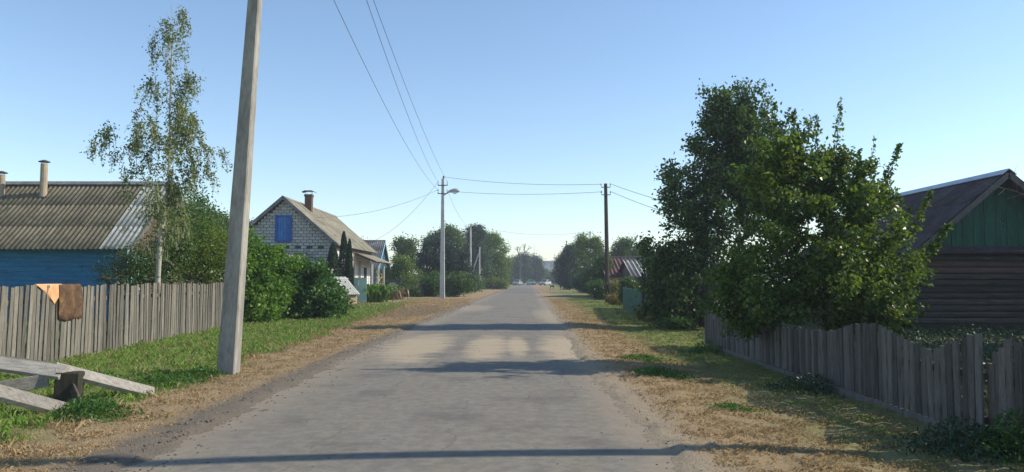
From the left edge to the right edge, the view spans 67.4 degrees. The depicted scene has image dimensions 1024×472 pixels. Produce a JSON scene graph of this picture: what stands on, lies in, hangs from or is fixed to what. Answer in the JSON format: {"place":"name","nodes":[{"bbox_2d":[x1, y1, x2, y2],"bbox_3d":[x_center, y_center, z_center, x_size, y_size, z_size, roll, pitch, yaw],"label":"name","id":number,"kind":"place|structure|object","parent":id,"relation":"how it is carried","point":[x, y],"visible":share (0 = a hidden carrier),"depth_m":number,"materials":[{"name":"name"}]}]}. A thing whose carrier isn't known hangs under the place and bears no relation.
{"place":"outdoors","nodes":[
{"label":"outdoors","id":0,"kind":"place"},
{"bbox_2d":[0,160,197,321],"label":"blue house","id":1,"kind":"structure","parent":0,"point":[57,232],"depth_m":27.99,"materials":[{"name":"paint"}]},
{"bbox_2d":[0,298,476,471],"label":"dry grass","id":2,"kind":"structure","parent":0,"point":[84,436],"depth_m":10.38,"materials":[{"name":"beige plant"}]},
{"bbox_2d":[246,190,391,296],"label":"block house","id":3,"kind":"structure","parent":0,"point":[292,224],"depth_m":50.17,"materials":[{"name":"grey brick"}]},
{"bbox_2d":[358,260,360,277],"bbox_3d":[-11.723,2.648,58.978,0.060,1.600,1.000,0,-3,-1],"label":"window","id":4,"kind":"structure","parent":3,"relation":"in","point":[359,261],"depth_m":58.96,"materials":[{"name":"white paint"}]},
{"bbox_2d":[364,240,390,284],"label":"house","id":5,"kind":"structure","parent":0,"point":[379,247],"depth_m":83.34,"materials":[{"name":"blue paint"}]},
{"bbox_2d":[120,285,676,471],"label":"road","id":6,"kind":"structure","parent":0,"point":[459,411],"depth_m":8.48,"materials":[{"name":"grey asphalt"}]},
{"bbox_2d":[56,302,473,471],"bbox_3d":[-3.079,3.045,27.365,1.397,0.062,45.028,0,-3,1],"label":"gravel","id":7,"kind":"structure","parent":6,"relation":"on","point":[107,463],"depth_m":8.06,"materials":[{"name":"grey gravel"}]},
{"bbox_2d":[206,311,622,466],"bbox_3d":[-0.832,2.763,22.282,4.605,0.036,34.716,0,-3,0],"label":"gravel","id":8,"kind":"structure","parent":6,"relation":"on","point":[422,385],"depth_m":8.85,"materials":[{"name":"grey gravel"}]},
{"bbox_2d":[512,280,521,285],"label":"parked car","id":9,"kind":"object","parent":6,"relation":"on","point":[515,282],"visible":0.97,"depth_m":194.57,"materials":[{"name":"silver metal"}]},
{"bbox_2d":[526,280,535,284],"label":"parked car","id":10,"kind":"object","parent":6,"relation":"on","point":[529,282],"visible":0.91,"depth_m":203.56,"materials":[{"name":"green paint"}]},
{"bbox_2d":[556,312,719,470],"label":"gravel","id":11,"kind":"structure","parent":6,"relation":"on","point":[640,414],"depth_m":7.77,"materials":[{"name":"grey gravel"}]},
{"bbox_2d":[0,282,1023,471],"bbox_3d":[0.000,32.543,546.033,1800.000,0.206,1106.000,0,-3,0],"label":"ground","id":12,"kind":"structure","parent":0,"point":[688,458],"depth_m":9.11,"materials":[{"name":"brown soil"}]},
{"bbox_2d":[0,355,153,412],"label":"broken bench","id":13,"kind":"object","parent":12,"relation":"on","point":[69,381],"visible":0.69,"depth_m":9.21,"materials":[{"name":"grey wood"}]},
{"bbox_2d":[21,392,164,425],"bbox_3d":[-4.496,1.838,8.374,1.306,0.301,1.418,-1,-3,19],"label":"weed clump","id":14,"kind":"object","parent":12,"relation":"on","point":[90,411],"visible":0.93,"depth_m":8.20,"materials":[{"name":"green plant"}]},
{"bbox_2d":[0,282,223,361],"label":"picket fence","id":15,"kind":"object","parent":12,"relation":"on","point":[175,317],"visible":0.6,"depth_m":15.79,"materials":[{"name":"grey wood"}]},
{"bbox_2d":[36,284,61,304],"bbox_3d":[-8.247,1.038,13.654,0.090,0.372,0.864,0,-3,-4],"label":"hanging rag","id":16,"kind":"object","parent":15,"relation":"hanging from","point":[53,293],"visible":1,"depth_m":13.73,"materials":[{"name":"beige fabric"}]},
{"bbox_2d":[58,284,82,320],"bbox_3d":[-8.289,1.240,14.382,0.112,0.692,0.900,0,-3,-4],"label":"hanging rug","id":17,"kind":"object","parent":15,"relation":"hanging from","point":[70,301],"visible":1,"depth_m":14.34,"materials":[{"name":"brown fabric"}]},
{"bbox_2d":[80,246,146,329],"bbox_3d":[-11.268,1.542,21.788,1.639,2.584,1.585,0,-3,0],"label":"garden shrub","id":18,"kind":"object","parent":12,"relation":"on","point":[119,277],"visible":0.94,"depth_m":21.81,"materials":[{"name":"green plant"}]},
{"bbox_2d":[79,5,232,316],"bbox_3d":[-10.249,-2.091,22.169,3.518,9.692,2.592,-1,-3,17],"label":"birch tree","id":19,"kind":"object","parent":12,"relation":"on","point":[180,129],"visible":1,"depth_m":22.00,"materials":[{"name":"green plant"}]},
{"bbox_2d":[110,195,219,301],"bbox_3d":[-10.629,0.795,23.818,2.455,4.210,3.950,-2,-4,34],"label":"garden shrub","id":20,"kind":"object","parent":12,"relation":"on","point":[150,272],"visible":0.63,"depth_m":23.46,"materials":[{"name":"green plant"}]},
{"bbox_2d":[131,371,246,390],"bbox_3d":[-4.926,2.060,11.137,1.919,0.196,1.924,0,-3,0],"label":"weed clump","id":21,"kind":"object","parent":12,"relation":"on","point":[177,379],"visible":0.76,"depth_m":11.01,"materials":[{"name":"green plant"}]},
{"bbox_2d":[145,212,257,308],"bbox_3d":[-10.104,1.088,25.291,2.568,3.818,3.532,-2,-4,31],"label":"garden shrub","id":22,"kind":"object","parent":12,"relation":"on","point":[212,256],"visible":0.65,"depth_m":24.96,"materials":[{"name":"green plant"}]},
{"bbox_2d":[180,183,229,242],"bbox_3d":[-15.268,0.462,37.080,4.490,6.362,4.216,0,-3,0],"label":"garden tree","id":23,"kind":"object","parent":12,"relation":"on","point":[201,201],"visible":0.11,"depth_m":37.25,"materials":[{"name":"green plant"}]},
{"bbox_2d":[179,365,240,379],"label":"weed clump","id":24,"kind":"object","parent":12,"relation":"on","point":[208,370],"visible":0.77,"depth_m":11.75,"materials":[{"name":"green plant"}]},
{"bbox_2d":[0,301,422,462],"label":"green grass","id":25,"kind":"structure","parent":12,"relation":"on","point":[354,314],"depth_m":14.44,"materials":[{"name":"green plant"}]},
{"bbox_2d":[205,204,229,234],"bbox_3d":[-23.070,1.240,62.118,6.351,7.632,5.400,0,-3,0],"label":"garden tree","id":26,"kind":"object","parent":12,"relation":"on","point":[222,216],"visible":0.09,"depth_m":61.52,"materials":[{"name":"green plant"}]},
{"bbox_2d":[217,0,261,374],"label":"concrete pole","id":27,"kind":"object","parent":12,"relation":"on","point":[230,344],"visible":0.93,"depth_m":12.12,"materials":[{"name":"concrete"}]},
{"bbox_2d":[334,1,429,180],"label":"power line","id":28,"kind":"object","parent":27,"relation":"attached to","point":[372,80],"visible":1,"depth_m":25.96,"materials":[{"name":"metal"}]},
{"bbox_2d":[366,0,437,180],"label":"power line","id":29,"kind":"object","parent":27,"relation":"attached to","point":[394,79],"visible":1,"depth_m":26.52,"materials":[{"name":"metal"}]},
{"bbox_2d":[220,224,307,321],"bbox_3d":[-9.041,1.252,27.398,3.208,3.722,4.487,0,-3,0],"label":"hazel bush","id":30,"kind":"object","parent":12,"relation":"on","point":[267,295],"visible":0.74,"depth_m":26.89,"materials":[{"name":"green plant"}]},
{"bbox_2d":[280,255,355,319],"bbox_3d":[-7.932,1.977,29.595,3.721,2.540,3.214,0,-3,0],"label":"viburnum bush","id":31,"kind":"object","parent":12,"relation":"on","point":[313,293],"visible":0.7,"depth_m":28.89,"materials":[{"name":"green plant"}]},
{"bbox_2d":[324,242,340,286],"bbox_3d":[-11.050,2.283,47.464,1.242,3.823,1.200,0,-3,0],"label":"thuja","id":32,"kind":"object","parent":12,"relation":"on","point":[332,259],"visible":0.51,"depth_m":47.28,"materials":[{"name":"green plant"}]},
{"bbox_2d":[338,231,346,276],"bbox_3d":[-10.738,1.963,48.983,0.943,4.634,0.963,0,-3,0],"label":"thuja","id":33,"kind":"object","parent":12,"relation":"on","point":[342,252],"visible":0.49,"depth_m":48.83,"materials":[{"name":"green plant"}]},
{"bbox_2d":[330,277,359,303],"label":"well house","id":34,"kind":"structure","parent":12,"relation":"on","point":[353,293],"depth_m":45.59,"materials":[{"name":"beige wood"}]},
{"bbox_2d":[344,238,354,286],"bbox_3d":[-10.104,2.170,47.773,0.733,4.085,0.720,0,-3,0],"label":"thuja","id":35,"kind":"object","parent":12,"relation":"on","point":[349,272],"visible":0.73,"depth_m":47.64,"materials":[{"name":"green plant"}]},
{"bbox_2d":[354,277,366,301],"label":"metal gate","id":36,"kind":"structure","parent":12,"relation":"on","point":[360,285],"depth_m":48.58,"materials":[{"name":"teal metal"}]},
{"bbox_2d":[363,284,404,302],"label":"garden plant","id":37,"kind":"object","parent":12,"relation":"on","point":[381,293],"visible":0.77,"depth_m":49.41,"materials":[{"name":"green plant"}]},
{"bbox_2d":[382,277,407,288],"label":"garden shrub","id":38,"kind":"object","parent":12,"relation":"on","point":[399,283],"visible":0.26,"depth_m":69.70,"materials":[{"name":"green plant"}]},
{"bbox_2d":[370,251,425,286],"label":"garden shrub","id":39,"kind":"object","parent":12,"relation":"on","point":[401,268],"visible":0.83,"depth_m":73.52,"materials":[{"name":"green plant"}]},
{"bbox_2d":[388,288,408,299],"bbox_3d":[-8.812,4.246,56.792,2.437,0.885,2.720,-2,-4,29],"label":"flower bed","id":40,"kind":"object","parent":12,"relation":"on","point":[398,295],"visible":0.32,"depth_m":56.04,"materials":[{"name":"brown plant"}]},
{"bbox_2d":[387,232,422,269],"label":"leafy tree","id":41,"kind":"object","parent":12,"relation":"on","point":[402,245],"visible":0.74,"depth_m":91.40,"materials":[{"name":"green plant"}]},
{"bbox_2d":[402,284,422,296],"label":"garden shrub","id":42,"kind":"object","parent":12,"relation":"on","point":[414,292],"visible":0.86,"depth_m":65.56,"materials":[{"name":"green plant"}]},
{"bbox_2d":[413,284,439,295],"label":"flower bed","id":43,"kind":"object","parent":12,"relation":"on","point":[425,291],"visible":0.36,"depth_m":67.80,"materials":[{"name":"green plant"}]},
{"bbox_2d":[417,269,439,295],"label":"garden shrub","id":44,"kind":"object","parent":12,"relation":"on","point":[430,282],"visible":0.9,"depth_m":67.47,"materials":[{"name":"green plant"}]},
{"bbox_2d":[418,221,468,254],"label":"leafy tree","id":45,"kind":"object","parent":12,"relation":"on","point":[452,233],"visible":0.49,"depth_m":105.37,"materials":[{"name":"green plant"}]},
{"bbox_2d":[412,235,475,280],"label":"willow tree","id":46,"kind":"object","parent":12,"relation":"on","point":[456,257],"visible":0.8,"depth_m":79.22,"materials":[{"name":"green plant"}]},
{"bbox_2d":[437,176,459,297],"bbox_3d":[-4.966,0.174,60.218,1.770,9.880,0.446,0,-3,7],"label":"lamp pole","id":47,"kind":"object","parent":12,"relation":"on","point":[442,258],"visible":0.98,"depth_m":60.16,"materials":[{"name":"concrete"}]},
{"bbox_2d":[316,190,436,217],"bbox_3d":[-9.554,-2.439,56.261,0.022,2.872,11.008,-3,-4,43],"label":"power line","id":48,"kind":"object","parent":47,"relation":"attached to","point":[372,211],"visible":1,"depth_m":55.45,"materials":[{"name":"metal"}]},
{"bbox_2d":[373,0,445,178],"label":"power line","id":49,"kind":"object","parent":47,"relation":"attached to","point":[401,75],"visible":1,"depth_m":27.83,"materials":[{"name":"metal"}]},
{"bbox_2d":[436,269,480,296],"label":"garden shrub","id":50,"kind":"object","parent":12,"relation":"on","point":[456,285],"visible":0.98,"depth_m":65.46,"materials":[{"name":"green plant"}]},
{"bbox_2d":[468,225,472,272],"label":"utility pole","id":51,"kind":"object","parent":12,"relation":"on","point":[470,226],"visible":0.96,"depth_m":98.02,"materials":[{"name":"concrete"}]},
{"bbox_2d":[459,222,495,277],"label":"leafy tree","id":52,"kind":"object","parent":12,"relation":"on","point":[479,234],"visible":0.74,"depth_m":117.14,"materials":[{"name":"green plant"}]},
{"bbox_2d":[473,247,481,273],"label":"braced pole","id":53,"kind":"object","parent":12,"relation":"on","point":[479,260],"visible":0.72,"depth_m":96.91,"materials":[{"name":"concrete"}]},
{"bbox_2d":[471,271,485,291],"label":"garden shrub","id":54,"kind":"object","parent":12,"relation":"on","point":[479,286],"visible":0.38,"depth_m":91.56,"materials":[{"name":"green plant"}]},
{"bbox_2d":[196,261,786,282],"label":"wood","id":55,"kind":"object","parent":12,"relation":"on","point":[522,282],"visible":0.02,"depth_m":336.05,"materials":[{"name":"green plant"}]},
{"bbox_2d":[480,274,511,288],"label":"garden shrub","id":56,"kind":"object","parent":12,"relation":"on","point":[492,282],"visible":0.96,"depth_m":117.31,"materials":[{"name":"green plant"}]},
{"bbox_2d":[476,229,517,287],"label":"leafy tree","id":57,"kind":"object","parent":12,"relation":"on","point":[501,263],"visible":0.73,"depth_m":127.09,"materials":[{"name":"green plant"}]},
{"bbox_2d":[516,244,529,284],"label":"dead tree","id":58,"kind":"object","parent":12,"relation":"on","point":[520,261],"visible":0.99,"depth_m":213.77,"materials":[{"name":"grey plant"}]},
{"bbox_2d":[507,249,539,284],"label":"leafy tree","id":59,"kind":"object","parent":12,"relation":"on","point":[525,262],"visible":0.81,"depth_m":218.67,"materials":[{"name":"green plant"}]},
{"bbox_2d":[523,253,547,284],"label":"leafy tree","id":60,"kind":"object","parent":12,"relation":"on","point":[536,276],"visible":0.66,"depth_m":222.71,"materials":[{"name":"green plant"}]},
{"bbox_2d":[539,280,550,284],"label":"parked car","id":61,"kind":"object","parent":12,"relation":"on","point":[545,282],"visible":0.91,"depth_m":198.74,"materials":[{"name":"white paint"}]},
{"bbox_2d":[538,266,558,283],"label":"field hedge","id":62,"kind":"object","parent":12,"relation":"on","point":[550,277],"visible":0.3,"depth_m":238.41,"materials":[{"name":"green plant"}]},
{"bbox_2d":[549,253,561,287],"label":"leafy tree","id":63,"kind":"object","parent":12,"relation":"on","point":[554,273],"visible":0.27,"depth_m":139.39,"materials":[{"name":"green plant"}]},
{"bbox_2d":[552,242,581,289],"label":"tree","id":64,"kind":"object","parent":12,"relation":"on","point":[567,258],"visible":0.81,"depth_m":111.09,"materials":[{"name":"green plant"}]},
{"bbox_2d":[568,270,587,292],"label":"garden shrub","id":65,"kind":"object","parent":12,"relation":"on","point":[578,286],"visible":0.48,"depth_m":83.38,"materials":[{"name":"green plant"}]},
{"bbox_2d":[570,231,604,276],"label":"leafy tree","id":66,"kind":"object","parent":12,"relation":"on","point":[582,243],"visible":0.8,"depth_m":91.63,"materials":[{"name":"green plant"}]},
{"bbox_2d":[575,250,614,296],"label":"leafy tree","id":67,"kind":"object","parent":12,"relation":"on","point":[596,272],"visible":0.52,"depth_m":65.66,"materials":[{"name":"green plant"}]},
{"bbox_2d":[585,277,614,299],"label":"garden shrub","id":68,"kind":"object","parent":12,"relation":"on","point":[598,291],"visible":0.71,"depth_m":55.55,"materials":[{"name":"green plant"}]},
{"bbox_2d":[601,183,611,302],"bbox_3d":[6.186,0.515,50.252,0.710,7.971,0.533,0,-3,0],"label":"utility pole","id":69,"kind":"object","parent":12,"relation":"on","point":[605,194],"visible":0.92,"depth_m":50.16,"materials":[{"name":"brown wood"}]},
{"bbox_2d":[448,177,596,184],"bbox_3d":[0.260,-4.038,55.469,15.174,1.873,0.025,-3,-4,42],"label":"power line","id":70,"kind":"object","parent":69,"relation":"attached to","point":[535,184],"visible":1,"depth_m":53.94,"materials":[{"name":"metal"}]},
{"bbox_2d":[606,278,619,295],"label":"garden plant","id":71,"kind":"object","parent":12,"relation":"on","point":[614,288],"visible":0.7,"depth_m":49.71,"materials":[{"name":"green plant"}]},
{"bbox_2d":[604,292,621,304],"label":"garden shrub","id":72,"kind":"object","parent":12,"relation":"on","point":[611,299],"visible":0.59,"depth_m":45.70,"materials":[{"name":"green plant"}]},
{"bbox_2d":[603,257,644,283],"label":"red shed","id":73,"kind":"structure","parent":12,"relation":"on","point":[615,273],"depth_m":65.41,"materials":[{"name":"beige paint"}]},
{"bbox_2d":[613,277,622,283],"bbox_3d":[8.900,4.293,64.140,0.900,1.700,0.060,0,-3,0],"label":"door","id":74,"kind":"structure","parent":73,"relation":"in","point":[619,278],"depth_m":64.16,"materials":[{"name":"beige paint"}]},
{"bbox_2d":[609,233,642,257],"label":"leafy tree","id":75,"kind":"object","parent":12,"relation":"on","point":[621,248],"visible":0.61,"depth_m":91.44,"materials":[{"name":"green plant"}]},
{"bbox_2d":[616,274,639,304],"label":"climbing shrub","id":76,"kind":"object","parent":12,"relation":"on","point":[629,282],"visible":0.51,"depth_m":43.73,"materials":[{"name":"green plant"}]},
{"bbox_2d":[623,274,645,314],"bbox_3d":[5.541,2.723,35.612,0.172,1.850,12.630,0,-3,5],"label":"green board fence","id":77,"kind":"object","parent":12,"relation":"on","point":[629,293],"visible":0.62,"depth_m":35.00,"materials":[{"name":"paint"}]},
{"bbox_2d":[634,304,661,322],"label":"garden shrub","id":78,"kind":"object","parent":12,"relation":"on","point":[640,317],"visible":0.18,"depth_m":26.95,"materials":[{"name":"green plant"}]},
{"bbox_2d":[617,353,689,363],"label":"weed clump","id":79,"kind":"object","parent":12,"relation":"on","point":[653,358],"visible":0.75,"depth_m":14.55,"materials":[{"name":"green plant"}]},
{"bbox_2d":[618,259,726,297],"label":"grey shed","id":80,"kind":"structure","parent":12,"relation":"on","point":[630,267],"depth_m":60.04,"materials":[{"name":"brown metal"}]},
{"bbox_2d":[626,365,729,382],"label":"weed clump","id":81,"kind":"object","parent":12,"relation":"on","point":[661,371],"visible":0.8,"depth_m":12.05,"materials":[{"name":"green plant"}]},
{"bbox_2d":[661,313,697,328],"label":"garden shrub","id":82,"kind":"object","parent":12,"relation":"on","point":[674,322],"visible":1,"depth_m":23.74,"materials":[{"name":"green plant"}]},
{"bbox_2d":[677,340,723,354],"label":"weed clump","id":83,"kind":"object","parent":12,"relation":"on","point":[701,350],"visible":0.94,"depth_m":16.62,"materials":[{"name":"green plant"}]},
{"bbox_2d":[626,75,812,328],"bbox_3d":[6.917,-1.084,25.145,6.477,8.329,4.411,0,-3,0],"label":"pear tree","id":84,"kind":"object","parent":12,"relation":"on","point":[675,266],"visible":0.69,"depth_m":24.60,"materials":[{"name":"green plant"}]},
{"bbox_2d":[705,402,776,418],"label":"weed clump","id":85,"kind":"object","parent":12,"relation":"on","point":[730,406],"visible":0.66,"depth_m":9.09,"materials":[{"name":"green plant"}]},
{"bbox_2d":[727,372,844,398],"bbox_3d":[4.234,2.104,11.020,1.918,0.308,1.934,3,-4,-38],"label":"weed clump","id":86,"kind":"object","parent":12,"relation":"on","point":[818,384],"visible":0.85,"depth_m":10.96,"materials":[{"name":"green plant"}]},
{"bbox_2d":[693,97,955,342],"bbox_3d":[5.532,-0.062,13.559,4.609,4.916,3.442,0,-3,0],"label":"apple tree","id":87,"kind":"object","parent":12,"relation":"on","point":[848,277],"visible":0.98,"depth_m":13.27,"materials":[{"name":"green plant"}]},
{"bbox_2d":[693,320,1023,416],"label":"garden growth","id":88,"kind":"object","parent":12,"relation":"on","point":[913,338],"visible":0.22,"depth_m":18.22,"materials":[{"name":"green plant"}]},
{"bbox_2d":[704,306,1023,456],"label":"scalloped fence","id":89,"kind":"object","parent":12,"relation":"on","point":[869,368],"visible":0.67,"depth_m":9.14,"materials":[{"name":"grey wood"}]},
{"bbox_2d":[798,168,1023,333],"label":"log house","id":90,"kind":"structure","parent":12,"relation":"on","point":[977,262],"depth_m":21.98,"materials":[{"name":"brown wood"}]},
{"bbox_2d":[853,415,1022,469],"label":"weed clump","id":91,"kind":"object","parent":12,"relation":"on","point":[950,442],"visible":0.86,"depth_m":7.02,"materials":[{"name":"green plant"}]},
{"bbox_2d":[959,408,1023,464],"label":"weed clump","id":92,"kind":"object","parent":12,"relation":"on","point":[1006,434],"visible":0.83,"depth_m":6.82,"materials":[{"name":"green plant"}]},
{"bbox_2d":[973,163,1023,224],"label":"bare twigs","id":93,"kind":"object","parent":12,"relation":"on","point":[1004,189],"visible":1,"depth_m":7.54,"materials":[{"name":"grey plant"}]},
{"bbox_2d":[0,0,1023,279],"label":"sky","id":94,"kind":"structure","parent":0,"point":[565,95],"materials":[{"name":"blue"}]},
{"bbox_2d":[537,261,555,282],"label":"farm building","id":95,"kind":"structure","parent":0,"point":[549,263],"depth_m":326.79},
{"bbox_2d":[545,298,1023,471],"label":"verge grass","id":96,"kind":"structure","parent":0,"point":[862,456],"depth_m":9.01,"materials":[{"name":"beige plant"}]}
]}

